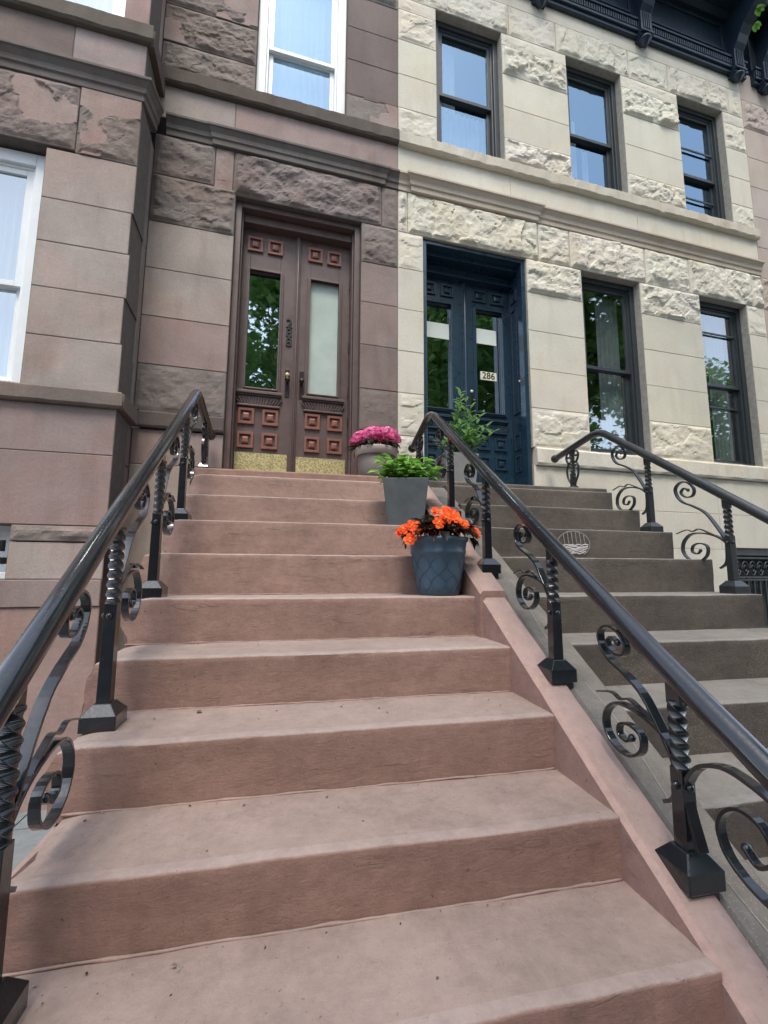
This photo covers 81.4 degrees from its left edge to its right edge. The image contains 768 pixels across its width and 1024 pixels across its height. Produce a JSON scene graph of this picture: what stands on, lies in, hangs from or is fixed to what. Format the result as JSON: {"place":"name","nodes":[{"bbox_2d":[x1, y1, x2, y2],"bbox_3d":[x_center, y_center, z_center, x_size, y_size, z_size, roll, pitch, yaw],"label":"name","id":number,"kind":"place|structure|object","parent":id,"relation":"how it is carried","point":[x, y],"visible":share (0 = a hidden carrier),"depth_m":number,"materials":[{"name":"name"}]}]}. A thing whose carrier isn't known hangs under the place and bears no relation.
{"place":"outdoors","nodes":[
{"label":"outdoors","id":0,"kind":"place"},
{"bbox_2d":[12,810,55,871],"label":"areaway paving","id":1,"kind":"structure","parent":0,"point":[27,839],"depth_m":2.51,"materials":[{"name":"grey concrete"}]},
{"bbox_2d":[2,467,767,1023],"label":"brown stoop","id":2,"kind":"object","parent":1,"relation":"on","point":[452,793],"visible":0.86,"depth_m":1.19,"materials":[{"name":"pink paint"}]},
{"bbox_2d":[0,389,215,1023],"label":"iron handrail","id":3,"kind":"object","parent":2,"relation":"on","point":[21,765],"visible":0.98,"depth_m":1.14,"materials":[{"name":"black metal"}]},
{"bbox_2d":[170,962,180,971],"bbox_3d":[-0.429,0.939,0.924,0.022,0.010,0.013,-3,-8,22],"label":"twig","id":4,"kind":"object","parent":2,"relation":"on","point":[178,966],"visible":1,"depth_m":0.92,"materials":[{"name":"plant"}]},
{"bbox_2d":[347,426,401,476],"bbox_3d":[-0.085,-0.473,3.684,0.458,0.439,0.421,2,-8,-12],"label":"flower pot","id":5,"kind":"object","parent":2,"relation":"on","point":[366,448],"visible":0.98,"depth_m":3.56,"materials":[{"name":"grey plastic"}]},
{"bbox_2d":[33,593,748,1003],"bbox_3d":[0.664,0.777,1.631,3.110,0.871,1.597,2,-8,-12],"label":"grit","id":6,"kind":"object","parent":2,"relation":"on","point":[207,849],"visible":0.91,"depth_m":1.04,"materials":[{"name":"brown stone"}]},
{"bbox_2d":[367,453,446,524],"bbox_3d":[0.141,-0.146,2.943,0.527,0.494,0.351,2,-8,-12],"label":"square planter","id":7,"kind":"object","parent":2,"relation":"on","point":[405,484],"visible":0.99,"depth_m":2.81,"materials":[{"name":"grey stone"}]},
{"bbox_2d":[395,506,480,595],"bbox_3d":[0.277,0.197,2.313,0.469,0.458,0.409,2,-8,-12],"label":"flower pot","id":8,"kind":"object","parent":2,"relation":"on","point":[438,560],"visible":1,"depth_m":2.20,"materials":[{"name":"blue stone"}]},
{"bbox_2d":[408,411,767,908],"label":"iron handrail","id":9,"kind":"object","parent":2,"relation":"on","point":[695,869],"visible":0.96,"depth_m":1.23,"materials":[{"name":"black metal"}]},
{"bbox_2d":[428,480,767,969],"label":"grey stoop","id":10,"kind":"object","parent":1,"relation":"on","point":[688,619],"visible":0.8,"depth_m":2.11,"materials":[{"name":"brown stone"}]},
{"bbox_2d":[434,387,498,482],"bbox_3d":[0.742,-0.663,3.948,0.588,0.920,0.463,2,-8,-12],"label":"tall planter","id":11,"kind":"object","parent":10,"relation":"on","point":[460,461],"visible":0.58,"depth_m":3.84,"materials":[{"name":"stone"}]},
{"bbox_2d":[551,430,767,593],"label":"iron handrail","id":12,"kind":"object","parent":10,"relation":"on","point":[733,584],"visible":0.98,"depth_m":2.96,"materials":[{"name":"black metal"}]},
{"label":"pavement","id":13,"kind":"structure","parent":0,"visible":0},
{"bbox_2d":[0,0,399,812],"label":"brownstone house","id":14,"kind":"structure","parent":13,"relation":"on","point":[200,194],"depth_m":3.80,"materials":[{"name":"brown stone"}]},
{"bbox_2d":[0,526,14,578],"bbox_3d":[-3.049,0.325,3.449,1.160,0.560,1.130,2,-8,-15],"label":"window","id":15,"kind":"structure","parent":14,"relation":"in","point":[4,530],"depth_m":3.05,"materials":[{"name":"white plastic"}]},
{"bbox_2d":[0,147,45,382],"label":"window","id":16,"kind":"structure","parent":14,"relation":"in","point":[21,173],"depth_m":3.30,"materials":[{"name":"white plastic"}]},
{"bbox_2d":[67,0,165,161],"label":"window","id":17,"kind":"structure","parent":14,"relation":"in","point":[117,7],"depth_m":3.76,"materials":[{"name":"white plastic"}]},
{"bbox_2d":[232,227,296,471],"bbox_3d":[-1.094,-1.480,4.117,0.510,2.510,0.125,2,-8,-15],"label":"door leaf","id":18,"kind":"structure","parent":14,"relation":"in","point":[262,426],"depth_m":4.10,"materials":[{"name":"brown paint"}]},
{"bbox_2d":[256,0,346,113],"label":"window","id":19,"kind":"structure","parent":14,"relation":"in","point":[301,55],"depth_m":4.64,"materials":[{"name":"glass"}]},
{"bbox_2d":[294,239,349,474],"bbox_3d":[-0.576,-1.459,4.262,0.496,2.510,0.135,2,-8,-15],"label":"door leaf","id":20,"kind":"structure","parent":14,"relation":"in","point":[323,333],"depth_m":4.28,"materials":[{"name":"brown paint"}]},
{"bbox_2d":[397,0,767,627],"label":"cream house","id":21,"kind":"structure","parent":13,"relation":"on","point":[579,234],"depth_m":5.14,"materials":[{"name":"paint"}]},
{"bbox_2d":[426,276,464,480],"bbox_3d":[0.601,-1.352,4.692,0.530,2.400,0.128,2,-8,-15],"label":"door leaf","id":22,"kind":"structure","parent":21,"relation":"in","point":[440,293],"depth_m":4.79,"materials":[{"name":"blue paint"}]},
{"bbox_2d":[436,20,500,157],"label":"window","id":23,"kind":"structure","parent":21,"relation":"in","point":[466,61],"depth_m":5.13,"materials":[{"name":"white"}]},
{"bbox_2d":[466,284,514,483],"bbox_3d":[1.153,-1.330,4.842,0.545,2.400,0.128,2,-8,-15],"label":"door leaf","id":24,"kind":"structure","parent":21,"relation":"in","point":[497,452],"depth_m":4.87,"materials":[{"name":"blue paint"}]},
{"bbox_2d":[566,66,621,190],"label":"window","id":25,"kind":"structure","parent":21,"relation":"in","point":[593,126],"depth_m":5.60,"materials":[{"name":"black"}]},
{"bbox_2d":[581,276,644,454],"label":"window","id":26,"kind":"structure","parent":21,"relation":"in","point":[612,366],"depth_m":5.24,"materials":[{"name":"clear glass"}]},
{"bbox_2d":[677,104,725,219],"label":"window","id":27,"kind":"structure","parent":21,"relation":"in","point":[698,130],"depth_m":6.04,"materials":[{"name":"black"}]},
{"bbox_2d":[699,301,754,465],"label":"window","id":28,"kind":"structure","parent":21,"relation":"in","point":[731,431],"depth_m":5.65,"materials":[{"name":"clear glass"}]},
{"bbox_2d":[737,555,767,624],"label":"basement window","id":29,"kind":"structure","parent":21,"relation":"in","point":[748,561],"depth_m":5.27,"materials":[{"name":"metal"}]},
{"bbox_2d":[739,0,767,340],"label":"pink house","id":30,"kind":"structure","parent":13,"relation":"on","point":[753,87],"depth_m":6.09,"materials":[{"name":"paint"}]},
{"bbox_2d":[752,0,767,31],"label":"street tree","id":31,"kind":"object","parent":13,"relation":"on","point":[758,10],"visible":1,"depth_m":4.30,"materials":[{"name":"green plant"}]}
]}

